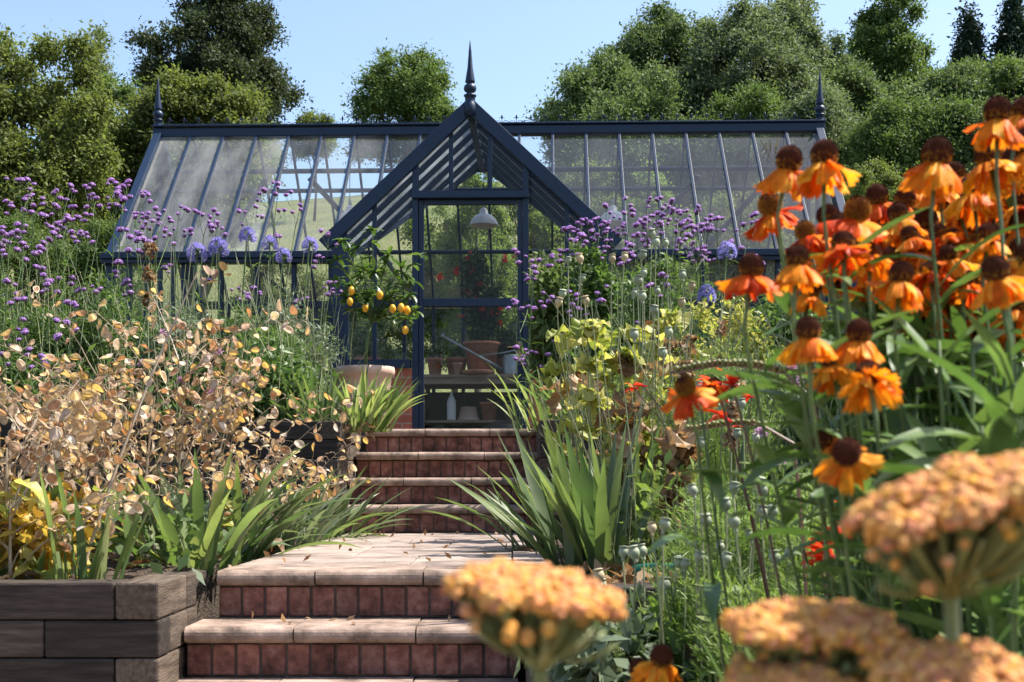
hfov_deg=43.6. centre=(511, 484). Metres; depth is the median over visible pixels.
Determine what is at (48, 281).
verbena plant
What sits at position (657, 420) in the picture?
feathery plant
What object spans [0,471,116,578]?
leafy shrub
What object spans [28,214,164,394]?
garden shrub
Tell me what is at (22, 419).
honesty plant
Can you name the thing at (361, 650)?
garden steps
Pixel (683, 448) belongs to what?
poppy stalk
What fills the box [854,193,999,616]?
helenium plant
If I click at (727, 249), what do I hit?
agapanthus plant
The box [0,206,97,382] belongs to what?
garden shrub
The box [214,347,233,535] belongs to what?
scabious plant
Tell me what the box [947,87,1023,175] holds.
woodland tree
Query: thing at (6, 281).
verbena plant
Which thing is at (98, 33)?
ash tree
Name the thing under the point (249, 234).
agapanthus plant
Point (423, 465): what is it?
garden steps
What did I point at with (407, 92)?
oak tree
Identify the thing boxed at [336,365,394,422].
terracotta pot
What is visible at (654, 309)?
poppy plant
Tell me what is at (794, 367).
scabious plant
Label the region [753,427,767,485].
scabious plant
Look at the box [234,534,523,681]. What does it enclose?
landing paving
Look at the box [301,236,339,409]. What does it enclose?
agapanthus plant
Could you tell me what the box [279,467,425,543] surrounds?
iris clump
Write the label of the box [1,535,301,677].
soil
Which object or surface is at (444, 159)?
greenhouse
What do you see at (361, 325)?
garden shrub
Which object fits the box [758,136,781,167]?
dried grass bunch
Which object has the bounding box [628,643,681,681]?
helenium plant
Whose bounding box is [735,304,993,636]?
leafy shoot
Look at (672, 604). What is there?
feathery plant
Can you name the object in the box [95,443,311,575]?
iris clump
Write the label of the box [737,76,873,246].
woodland tree
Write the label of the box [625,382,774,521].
crocosmia plant
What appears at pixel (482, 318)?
potted plant
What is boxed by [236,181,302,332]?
verbena plant
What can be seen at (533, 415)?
strap leaf clump
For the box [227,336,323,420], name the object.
leafy shrub
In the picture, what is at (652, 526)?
poppy plant
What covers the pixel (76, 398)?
honesty plant
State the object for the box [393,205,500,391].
garden shrub
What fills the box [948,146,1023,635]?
helenium plant
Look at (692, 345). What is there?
dock spike
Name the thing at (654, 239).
poppy plant
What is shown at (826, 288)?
helenium plant
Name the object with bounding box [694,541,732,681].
poppy plant
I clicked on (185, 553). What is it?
undergrowth
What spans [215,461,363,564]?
iris clump
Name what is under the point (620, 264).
verbena plant
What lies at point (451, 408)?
water bottle
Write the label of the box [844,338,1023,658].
leafy shoot
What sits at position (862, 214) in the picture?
helenium plant
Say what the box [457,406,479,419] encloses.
plant pot
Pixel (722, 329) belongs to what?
dock spike
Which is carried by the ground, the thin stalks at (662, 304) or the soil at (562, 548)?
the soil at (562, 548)
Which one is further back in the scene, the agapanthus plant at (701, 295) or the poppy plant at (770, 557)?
the agapanthus plant at (701, 295)
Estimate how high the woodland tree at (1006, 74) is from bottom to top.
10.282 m
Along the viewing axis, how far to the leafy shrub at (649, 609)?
2.68 m
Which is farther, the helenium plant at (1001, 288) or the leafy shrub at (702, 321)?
the leafy shrub at (702, 321)
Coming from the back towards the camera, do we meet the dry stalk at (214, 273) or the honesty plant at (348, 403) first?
the honesty plant at (348, 403)
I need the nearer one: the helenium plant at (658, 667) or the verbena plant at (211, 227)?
the helenium plant at (658, 667)
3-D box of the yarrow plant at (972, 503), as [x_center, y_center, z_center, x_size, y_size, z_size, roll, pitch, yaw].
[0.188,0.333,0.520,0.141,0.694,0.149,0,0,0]
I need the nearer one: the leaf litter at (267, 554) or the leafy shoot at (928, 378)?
the leafy shoot at (928, 378)
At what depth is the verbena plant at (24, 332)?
6.74 m
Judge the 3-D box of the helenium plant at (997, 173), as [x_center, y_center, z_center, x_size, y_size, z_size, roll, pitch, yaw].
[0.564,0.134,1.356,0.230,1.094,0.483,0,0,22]
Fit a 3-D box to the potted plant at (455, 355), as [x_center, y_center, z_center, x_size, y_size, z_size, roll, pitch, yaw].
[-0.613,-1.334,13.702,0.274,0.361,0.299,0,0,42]
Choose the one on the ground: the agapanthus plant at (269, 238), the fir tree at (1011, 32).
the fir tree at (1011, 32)
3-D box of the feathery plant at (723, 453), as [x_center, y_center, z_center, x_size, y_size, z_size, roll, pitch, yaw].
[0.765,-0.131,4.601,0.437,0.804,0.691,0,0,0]
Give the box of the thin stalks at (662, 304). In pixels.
[540,255,1022,390]
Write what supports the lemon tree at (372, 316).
on the terracotta pot at (353, 372)
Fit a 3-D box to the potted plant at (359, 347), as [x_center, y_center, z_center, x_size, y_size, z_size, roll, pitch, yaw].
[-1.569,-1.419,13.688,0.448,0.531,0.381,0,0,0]
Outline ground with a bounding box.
[4,181,1023,677]
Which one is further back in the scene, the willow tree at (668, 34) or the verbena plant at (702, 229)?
the willow tree at (668, 34)
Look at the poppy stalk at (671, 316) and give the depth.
5.48 m
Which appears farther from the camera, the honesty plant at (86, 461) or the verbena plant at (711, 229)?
the verbena plant at (711, 229)
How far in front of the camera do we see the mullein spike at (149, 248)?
7.39 m
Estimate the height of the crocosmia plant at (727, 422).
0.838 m
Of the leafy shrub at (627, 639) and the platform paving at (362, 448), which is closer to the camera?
the leafy shrub at (627, 639)
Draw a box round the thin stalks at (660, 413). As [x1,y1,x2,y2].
[515,296,889,566]
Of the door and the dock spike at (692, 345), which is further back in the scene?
the door
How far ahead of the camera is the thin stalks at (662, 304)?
7.56 m
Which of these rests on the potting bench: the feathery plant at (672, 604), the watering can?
the watering can
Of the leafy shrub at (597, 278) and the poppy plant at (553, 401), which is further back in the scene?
the leafy shrub at (597, 278)
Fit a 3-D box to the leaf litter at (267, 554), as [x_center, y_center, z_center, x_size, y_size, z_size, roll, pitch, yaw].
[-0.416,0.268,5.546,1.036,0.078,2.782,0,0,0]
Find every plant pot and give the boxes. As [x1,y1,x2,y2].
[453,363,461,373]
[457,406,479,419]
[479,402,497,419]
[502,404,516,419]
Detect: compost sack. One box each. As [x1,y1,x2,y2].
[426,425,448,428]
[482,420,516,428]
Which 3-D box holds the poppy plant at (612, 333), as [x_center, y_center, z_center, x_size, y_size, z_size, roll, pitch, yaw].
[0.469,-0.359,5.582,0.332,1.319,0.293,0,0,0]
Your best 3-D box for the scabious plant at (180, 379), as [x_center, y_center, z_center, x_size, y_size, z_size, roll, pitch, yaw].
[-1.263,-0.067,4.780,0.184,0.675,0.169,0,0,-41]
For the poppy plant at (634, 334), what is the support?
on the soil at (562, 548)
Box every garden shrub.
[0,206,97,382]
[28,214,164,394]
[229,264,327,370]
[322,256,427,369]
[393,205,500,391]
[429,172,516,391]
[480,185,573,355]
[535,150,630,316]
[609,159,722,338]
[682,179,795,357]
[799,156,907,314]
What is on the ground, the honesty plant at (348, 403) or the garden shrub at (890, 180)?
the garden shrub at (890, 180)
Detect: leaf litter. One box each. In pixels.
[228,529,536,566]
[252,611,469,624]
[558,553,672,583]
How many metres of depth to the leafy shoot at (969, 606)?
1.16 m
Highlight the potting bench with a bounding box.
[424,374,516,428]
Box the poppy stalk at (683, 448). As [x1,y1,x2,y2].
[653,407,709,562]
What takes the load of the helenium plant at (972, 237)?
on the soil
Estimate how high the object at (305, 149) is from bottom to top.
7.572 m
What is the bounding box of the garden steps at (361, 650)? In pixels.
[176,565,517,681]
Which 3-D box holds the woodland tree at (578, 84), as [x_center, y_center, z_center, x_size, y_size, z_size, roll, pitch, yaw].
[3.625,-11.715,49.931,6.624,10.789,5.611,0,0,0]
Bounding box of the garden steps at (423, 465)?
[340,429,536,532]
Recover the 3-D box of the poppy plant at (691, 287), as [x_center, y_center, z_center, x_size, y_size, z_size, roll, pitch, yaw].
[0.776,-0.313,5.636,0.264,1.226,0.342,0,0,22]
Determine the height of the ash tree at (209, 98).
7.073 m
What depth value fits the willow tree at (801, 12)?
53.16 m
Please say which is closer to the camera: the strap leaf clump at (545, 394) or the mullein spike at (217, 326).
the mullein spike at (217, 326)
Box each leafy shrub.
[0,281,102,420]
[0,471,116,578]
[38,265,189,420]
[126,294,217,420]
[186,299,319,418]
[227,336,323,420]
[249,288,349,391]
[513,581,674,681]
[518,248,582,417]
[558,236,637,378]
[593,587,699,681]
[599,245,711,377]
[606,372,669,535]
[647,354,738,530]
[667,560,822,681]
[675,293,784,389]
[708,350,811,499]
[741,269,840,403]
[771,364,888,526]
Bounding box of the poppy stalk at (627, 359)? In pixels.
[589,328,645,465]
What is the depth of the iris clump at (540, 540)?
5.19 m
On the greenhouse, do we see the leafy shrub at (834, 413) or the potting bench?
the potting bench
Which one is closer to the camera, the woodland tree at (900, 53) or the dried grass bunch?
the dried grass bunch
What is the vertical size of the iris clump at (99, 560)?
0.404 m
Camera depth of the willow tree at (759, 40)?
48.82 m
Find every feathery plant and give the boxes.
[607,364,695,497]
[635,528,783,646]
[647,473,809,616]
[665,329,794,538]
[665,550,832,681]
[718,462,855,591]
[744,508,862,598]
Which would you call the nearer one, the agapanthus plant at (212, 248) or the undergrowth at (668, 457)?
the undergrowth at (668, 457)
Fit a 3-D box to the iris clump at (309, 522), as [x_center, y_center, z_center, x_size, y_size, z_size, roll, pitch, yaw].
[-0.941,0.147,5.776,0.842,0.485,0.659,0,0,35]
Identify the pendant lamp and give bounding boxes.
[335,138,352,222]
[469,172,498,228]
[600,138,627,225]
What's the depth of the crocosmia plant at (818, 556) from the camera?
1.88 m
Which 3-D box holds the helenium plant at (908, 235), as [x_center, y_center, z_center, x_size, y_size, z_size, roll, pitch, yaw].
[0.546,0.134,1.577,0.296,1.093,0.489,0,0,18]
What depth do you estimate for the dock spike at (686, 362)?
4.20 m
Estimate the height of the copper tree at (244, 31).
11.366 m
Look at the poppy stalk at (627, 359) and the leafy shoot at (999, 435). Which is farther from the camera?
the poppy stalk at (627, 359)
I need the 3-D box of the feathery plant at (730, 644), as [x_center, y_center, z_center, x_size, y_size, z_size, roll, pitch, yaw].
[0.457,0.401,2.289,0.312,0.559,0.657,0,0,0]
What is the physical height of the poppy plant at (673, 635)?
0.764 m
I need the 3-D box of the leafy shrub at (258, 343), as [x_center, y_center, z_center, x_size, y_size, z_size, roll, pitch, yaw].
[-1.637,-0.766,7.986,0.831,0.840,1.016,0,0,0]
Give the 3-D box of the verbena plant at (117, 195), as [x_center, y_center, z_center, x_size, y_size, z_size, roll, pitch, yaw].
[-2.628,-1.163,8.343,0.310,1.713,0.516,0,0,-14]
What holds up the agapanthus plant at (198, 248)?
on the soil
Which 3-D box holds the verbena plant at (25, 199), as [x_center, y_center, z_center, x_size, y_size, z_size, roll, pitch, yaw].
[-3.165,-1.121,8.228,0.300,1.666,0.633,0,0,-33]
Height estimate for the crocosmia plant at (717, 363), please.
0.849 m
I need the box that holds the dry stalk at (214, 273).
[86,262,231,560]
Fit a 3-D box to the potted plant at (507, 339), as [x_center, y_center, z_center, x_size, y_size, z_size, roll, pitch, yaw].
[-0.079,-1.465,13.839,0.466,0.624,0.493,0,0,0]
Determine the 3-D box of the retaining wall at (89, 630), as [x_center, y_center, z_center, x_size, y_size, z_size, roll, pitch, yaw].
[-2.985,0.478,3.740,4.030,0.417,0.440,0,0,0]
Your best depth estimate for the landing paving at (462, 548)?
5.11 m
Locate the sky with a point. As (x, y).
(516, 45)
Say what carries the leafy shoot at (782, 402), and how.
on the soil
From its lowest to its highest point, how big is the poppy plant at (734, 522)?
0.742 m
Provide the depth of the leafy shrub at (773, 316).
7.43 m
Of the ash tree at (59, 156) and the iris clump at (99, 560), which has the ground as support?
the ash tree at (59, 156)
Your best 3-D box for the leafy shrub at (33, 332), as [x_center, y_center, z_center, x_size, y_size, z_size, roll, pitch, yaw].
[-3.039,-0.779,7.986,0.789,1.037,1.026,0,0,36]
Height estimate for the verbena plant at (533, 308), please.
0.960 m
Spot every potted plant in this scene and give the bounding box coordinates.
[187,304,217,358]
[349,328,385,358]
[425,342,444,373]
[435,247,515,373]
[444,343,466,373]
[492,320,515,373]
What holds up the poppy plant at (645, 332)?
on the soil at (562, 548)
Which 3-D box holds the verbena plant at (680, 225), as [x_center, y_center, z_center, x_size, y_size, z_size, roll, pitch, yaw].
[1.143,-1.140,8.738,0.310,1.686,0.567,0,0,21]
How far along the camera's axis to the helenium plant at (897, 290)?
1.25 m
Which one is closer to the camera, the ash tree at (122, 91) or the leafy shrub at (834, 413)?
the leafy shrub at (834, 413)
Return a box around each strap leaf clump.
[227,355,379,432]
[332,364,424,439]
[488,360,584,441]
[508,372,617,418]
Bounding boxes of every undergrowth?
[0,341,351,423]
[0,477,316,585]
[552,335,832,418]
[590,439,883,576]
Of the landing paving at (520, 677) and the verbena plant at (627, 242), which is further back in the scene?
the verbena plant at (627, 242)
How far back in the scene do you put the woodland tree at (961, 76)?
50.20 m
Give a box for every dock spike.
[674,341,692,487]
[682,311,698,483]
[715,294,729,447]
[722,358,745,532]
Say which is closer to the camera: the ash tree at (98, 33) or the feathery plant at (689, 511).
the feathery plant at (689, 511)
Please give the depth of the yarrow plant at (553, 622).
0.52 m
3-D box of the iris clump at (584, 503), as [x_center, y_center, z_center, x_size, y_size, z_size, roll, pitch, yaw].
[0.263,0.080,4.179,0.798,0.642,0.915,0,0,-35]
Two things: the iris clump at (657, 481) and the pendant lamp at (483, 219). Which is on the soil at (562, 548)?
the iris clump at (657, 481)
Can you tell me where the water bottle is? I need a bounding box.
[447,391,455,419]
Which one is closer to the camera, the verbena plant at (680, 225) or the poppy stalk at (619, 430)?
the poppy stalk at (619, 430)
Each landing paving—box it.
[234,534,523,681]
[237,533,545,565]
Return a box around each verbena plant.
[0,177,43,384]
[0,222,28,420]
[0,296,78,413]
[30,216,101,399]
[39,183,93,405]
[82,177,132,382]
[82,227,176,420]
[132,190,172,402]
[161,227,261,358]
[163,205,227,402]
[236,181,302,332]
[270,229,342,402]
[505,290,587,428]
[510,248,541,428]
[545,217,596,403]
[584,203,617,384]
[594,237,705,351]
[615,196,650,323]
[635,195,672,281]
[666,198,706,332]
[675,204,724,349]
[684,211,765,349]
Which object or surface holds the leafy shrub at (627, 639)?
on the soil
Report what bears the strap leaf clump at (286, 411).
on the soil
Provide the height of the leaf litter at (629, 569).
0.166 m
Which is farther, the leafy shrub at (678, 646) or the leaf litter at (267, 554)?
the leaf litter at (267, 554)
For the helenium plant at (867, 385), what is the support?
on the soil
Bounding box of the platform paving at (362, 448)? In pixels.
[359,432,364,451]
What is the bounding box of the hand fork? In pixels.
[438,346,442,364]
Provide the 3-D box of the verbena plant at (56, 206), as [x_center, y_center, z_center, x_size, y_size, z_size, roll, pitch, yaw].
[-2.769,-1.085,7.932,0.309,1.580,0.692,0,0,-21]
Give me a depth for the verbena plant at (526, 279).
8.59 m
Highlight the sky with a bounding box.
[0,0,1023,201]
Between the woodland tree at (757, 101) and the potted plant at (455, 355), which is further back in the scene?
the woodland tree at (757, 101)
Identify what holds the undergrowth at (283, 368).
on the soil
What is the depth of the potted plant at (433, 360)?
13.45 m
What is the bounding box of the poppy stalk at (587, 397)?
[563,300,613,467]
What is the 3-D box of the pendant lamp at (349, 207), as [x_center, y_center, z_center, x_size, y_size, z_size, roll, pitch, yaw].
[-1.628,-3.046,12.850,0.300,0.869,0.298,0,0,0]
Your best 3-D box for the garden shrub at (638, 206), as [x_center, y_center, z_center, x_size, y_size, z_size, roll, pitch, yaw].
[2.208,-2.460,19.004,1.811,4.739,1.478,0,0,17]
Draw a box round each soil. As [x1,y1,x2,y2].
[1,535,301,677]
[542,539,860,583]
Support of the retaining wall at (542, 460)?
on the soil
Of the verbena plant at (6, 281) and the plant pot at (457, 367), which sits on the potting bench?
the plant pot at (457, 367)
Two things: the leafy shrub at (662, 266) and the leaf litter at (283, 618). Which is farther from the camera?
the leafy shrub at (662, 266)
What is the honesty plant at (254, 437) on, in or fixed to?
on the soil at (207, 601)
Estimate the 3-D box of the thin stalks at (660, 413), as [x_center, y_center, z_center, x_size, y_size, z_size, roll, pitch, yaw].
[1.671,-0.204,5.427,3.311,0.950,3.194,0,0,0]
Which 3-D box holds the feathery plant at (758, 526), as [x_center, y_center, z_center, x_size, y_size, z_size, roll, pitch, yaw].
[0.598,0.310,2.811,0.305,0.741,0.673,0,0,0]
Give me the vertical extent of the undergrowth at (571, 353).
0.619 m
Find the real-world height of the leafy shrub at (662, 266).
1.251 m
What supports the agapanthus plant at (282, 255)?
on the soil
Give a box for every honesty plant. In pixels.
[0,280,228,561]
[0,328,213,564]
[0,353,128,488]
[0,368,175,578]
[0,379,233,558]
[0,389,139,572]
[35,357,253,559]
[74,287,326,553]
[98,345,324,551]
[148,384,374,554]
[200,417,370,532]
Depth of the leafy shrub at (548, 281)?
9.33 m
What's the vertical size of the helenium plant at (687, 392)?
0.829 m
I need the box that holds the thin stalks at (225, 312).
[0,224,367,420]
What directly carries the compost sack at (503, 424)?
on the greenhouse
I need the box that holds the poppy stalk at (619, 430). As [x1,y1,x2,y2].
[602,391,662,517]
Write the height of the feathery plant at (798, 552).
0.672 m
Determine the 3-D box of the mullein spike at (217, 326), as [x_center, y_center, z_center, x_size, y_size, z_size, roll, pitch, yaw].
[-1.308,-0.281,5.601,0.095,1.103,0.097,0,0,0]
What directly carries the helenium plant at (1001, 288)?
on the soil
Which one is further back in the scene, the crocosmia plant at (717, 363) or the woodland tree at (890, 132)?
the woodland tree at (890, 132)
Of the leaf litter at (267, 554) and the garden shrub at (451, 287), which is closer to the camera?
the leaf litter at (267, 554)
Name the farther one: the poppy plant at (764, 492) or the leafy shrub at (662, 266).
the leafy shrub at (662, 266)
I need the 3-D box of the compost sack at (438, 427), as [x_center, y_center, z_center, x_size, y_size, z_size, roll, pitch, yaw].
[-0.768,-0.475,13.299,0.408,0.277,0.303,0,0,0]
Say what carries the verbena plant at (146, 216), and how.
on the soil
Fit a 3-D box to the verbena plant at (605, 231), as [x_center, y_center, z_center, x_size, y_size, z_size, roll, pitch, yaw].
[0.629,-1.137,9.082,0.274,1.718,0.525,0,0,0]
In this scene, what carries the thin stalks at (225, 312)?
on the soil
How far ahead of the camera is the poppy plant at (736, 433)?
3.53 m
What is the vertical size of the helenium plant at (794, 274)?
0.934 m
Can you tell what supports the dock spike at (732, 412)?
on the soil at (562, 548)
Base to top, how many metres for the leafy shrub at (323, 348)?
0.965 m
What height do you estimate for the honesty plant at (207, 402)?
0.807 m
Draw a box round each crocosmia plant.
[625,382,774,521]
[670,358,830,604]
[682,375,865,681]
[724,500,853,660]
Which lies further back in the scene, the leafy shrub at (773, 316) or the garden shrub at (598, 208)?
the garden shrub at (598, 208)
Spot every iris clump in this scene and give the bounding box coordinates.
[0,456,172,578]
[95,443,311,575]
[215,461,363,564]
[256,466,371,553]
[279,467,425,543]
[421,449,554,552]
[448,408,659,582]
[531,416,751,565]
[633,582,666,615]
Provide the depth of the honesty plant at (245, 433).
4.70 m
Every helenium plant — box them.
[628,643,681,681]
[635,375,737,673]
[674,230,920,674]
[716,138,929,636]
[735,430,884,671]
[739,315,936,673]
[746,215,930,568]
[781,182,989,643]
[817,223,1023,656]
[822,191,1021,657]
[829,194,1018,651]
[832,136,1023,658]
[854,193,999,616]
[924,191,1023,656]
[929,94,1023,653]
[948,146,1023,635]
[951,194,1023,428]
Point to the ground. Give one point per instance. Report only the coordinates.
(286, 227)
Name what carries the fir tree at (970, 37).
on the ground
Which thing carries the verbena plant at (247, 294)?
on the soil
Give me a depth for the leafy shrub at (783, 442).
4.89 m
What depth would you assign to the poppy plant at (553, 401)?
6.19 m
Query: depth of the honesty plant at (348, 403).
5.46 m
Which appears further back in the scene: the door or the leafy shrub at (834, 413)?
the door
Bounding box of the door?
[419,199,522,428]
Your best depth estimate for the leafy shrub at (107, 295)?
8.08 m
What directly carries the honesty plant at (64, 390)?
on the soil at (207, 601)
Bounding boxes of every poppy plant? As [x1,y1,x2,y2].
[538,289,601,471]
[544,253,606,464]
[586,252,657,498]
[592,568,606,585]
[602,328,690,480]
[617,249,680,435]
[618,543,646,617]
[625,286,681,468]
[638,228,689,378]
[647,517,670,644]
[659,555,683,622]
[664,269,714,415]
[664,381,759,575]
[665,437,718,681]
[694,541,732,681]
[724,481,752,608]
[750,476,777,587]
[758,546,796,597]
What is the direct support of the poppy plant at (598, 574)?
on the soil
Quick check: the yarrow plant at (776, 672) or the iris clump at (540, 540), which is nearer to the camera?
the yarrow plant at (776, 672)
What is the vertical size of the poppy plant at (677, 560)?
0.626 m
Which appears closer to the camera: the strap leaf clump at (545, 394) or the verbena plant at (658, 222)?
the strap leaf clump at (545, 394)
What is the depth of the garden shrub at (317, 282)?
17.84 m
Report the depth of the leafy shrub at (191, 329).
8.02 m
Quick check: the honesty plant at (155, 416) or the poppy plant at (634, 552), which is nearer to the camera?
the poppy plant at (634, 552)
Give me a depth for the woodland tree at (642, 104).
42.02 m
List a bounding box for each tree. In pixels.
[0,19,131,298]
[32,71,190,391]
[75,20,125,379]
[98,55,291,310]
[119,0,313,323]
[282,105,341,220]
[326,225,427,364]
[340,38,461,167]
[521,43,683,176]
[549,55,712,247]
[589,0,727,248]
[637,76,794,340]
[660,0,829,243]
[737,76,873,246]
[765,0,852,264]
[816,28,888,123]
[827,84,985,196]
[842,0,939,97]
[882,53,1006,111]
[945,0,992,68]
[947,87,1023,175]
[953,46,1023,110]
[987,0,1023,77]
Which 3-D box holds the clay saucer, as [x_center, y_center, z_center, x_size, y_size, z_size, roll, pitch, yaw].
[-0.358,-1.173,13.420,0.340,0.040,0.340,0,0,0]
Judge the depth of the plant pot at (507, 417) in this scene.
13.57 m
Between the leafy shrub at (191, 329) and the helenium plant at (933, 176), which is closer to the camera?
the helenium plant at (933, 176)
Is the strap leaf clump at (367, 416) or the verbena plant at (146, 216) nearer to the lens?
the strap leaf clump at (367, 416)
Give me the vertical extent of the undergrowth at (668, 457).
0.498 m
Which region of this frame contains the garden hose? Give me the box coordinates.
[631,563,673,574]
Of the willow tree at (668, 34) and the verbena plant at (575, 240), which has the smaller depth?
the verbena plant at (575, 240)
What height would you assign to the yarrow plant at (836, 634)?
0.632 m
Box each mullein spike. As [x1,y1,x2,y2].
[138,224,158,415]
[202,294,223,481]
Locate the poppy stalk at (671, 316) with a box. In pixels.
[655,286,696,421]
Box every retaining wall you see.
[0,421,360,534]
[0,572,196,681]
[524,566,677,681]
[536,419,772,532]
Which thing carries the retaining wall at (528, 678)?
on the ground
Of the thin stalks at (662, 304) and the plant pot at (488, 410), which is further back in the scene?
the plant pot at (488, 410)
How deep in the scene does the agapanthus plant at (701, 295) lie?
7.99 m
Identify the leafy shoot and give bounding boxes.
[724,388,910,610]
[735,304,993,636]
[817,231,1012,635]
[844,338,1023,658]
[865,290,1023,652]
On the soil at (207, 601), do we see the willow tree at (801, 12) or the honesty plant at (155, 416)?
the honesty plant at (155, 416)
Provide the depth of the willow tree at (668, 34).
50.72 m
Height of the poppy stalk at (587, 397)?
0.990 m
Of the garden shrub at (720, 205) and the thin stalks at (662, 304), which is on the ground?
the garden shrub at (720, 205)
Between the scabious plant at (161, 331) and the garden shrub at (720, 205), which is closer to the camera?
the scabious plant at (161, 331)
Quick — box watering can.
[441,334,516,373]
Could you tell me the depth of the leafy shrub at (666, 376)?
5.41 m
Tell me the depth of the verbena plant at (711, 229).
8.27 m
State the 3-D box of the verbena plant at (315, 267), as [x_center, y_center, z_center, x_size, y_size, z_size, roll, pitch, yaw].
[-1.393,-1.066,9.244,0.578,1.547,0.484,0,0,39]
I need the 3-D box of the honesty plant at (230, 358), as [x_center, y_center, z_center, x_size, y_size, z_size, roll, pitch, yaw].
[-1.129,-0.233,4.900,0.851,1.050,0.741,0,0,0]
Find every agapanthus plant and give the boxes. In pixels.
[186,241,208,420]
[208,237,229,414]
[238,225,256,325]
[261,235,277,333]
[274,246,292,295]
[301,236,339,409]
[697,284,716,346]
[717,240,737,315]
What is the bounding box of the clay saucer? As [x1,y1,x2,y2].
[462,369,493,373]
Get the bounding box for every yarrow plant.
[440,556,626,681]
[719,596,907,681]
[721,657,866,681]
[839,449,1023,641]
[858,635,1023,681]
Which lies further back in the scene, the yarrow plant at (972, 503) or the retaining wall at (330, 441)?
the retaining wall at (330, 441)
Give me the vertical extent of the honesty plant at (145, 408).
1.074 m
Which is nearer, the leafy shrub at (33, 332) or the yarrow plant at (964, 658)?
the yarrow plant at (964, 658)
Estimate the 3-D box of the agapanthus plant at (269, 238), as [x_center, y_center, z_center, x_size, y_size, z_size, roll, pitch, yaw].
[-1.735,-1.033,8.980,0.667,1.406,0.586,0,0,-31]
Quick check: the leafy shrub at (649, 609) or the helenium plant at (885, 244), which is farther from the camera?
the leafy shrub at (649, 609)
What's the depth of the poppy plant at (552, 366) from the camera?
6.03 m
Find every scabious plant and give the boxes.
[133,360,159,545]
[144,328,166,541]
[172,376,183,503]
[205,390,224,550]
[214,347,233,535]
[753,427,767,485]
[777,365,796,542]
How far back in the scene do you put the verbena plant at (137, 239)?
7.80 m
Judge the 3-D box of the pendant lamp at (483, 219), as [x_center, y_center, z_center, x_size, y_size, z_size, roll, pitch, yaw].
[-0.283,-3.033,12.850,0.300,0.894,0.298,0,0,0]
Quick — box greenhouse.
[100,41,858,428]
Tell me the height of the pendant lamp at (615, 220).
0.869 m
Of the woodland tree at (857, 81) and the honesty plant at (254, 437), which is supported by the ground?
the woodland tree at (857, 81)
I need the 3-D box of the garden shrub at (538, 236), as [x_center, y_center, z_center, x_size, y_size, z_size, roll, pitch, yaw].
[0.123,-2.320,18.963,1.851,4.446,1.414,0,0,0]
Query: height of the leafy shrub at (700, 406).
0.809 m

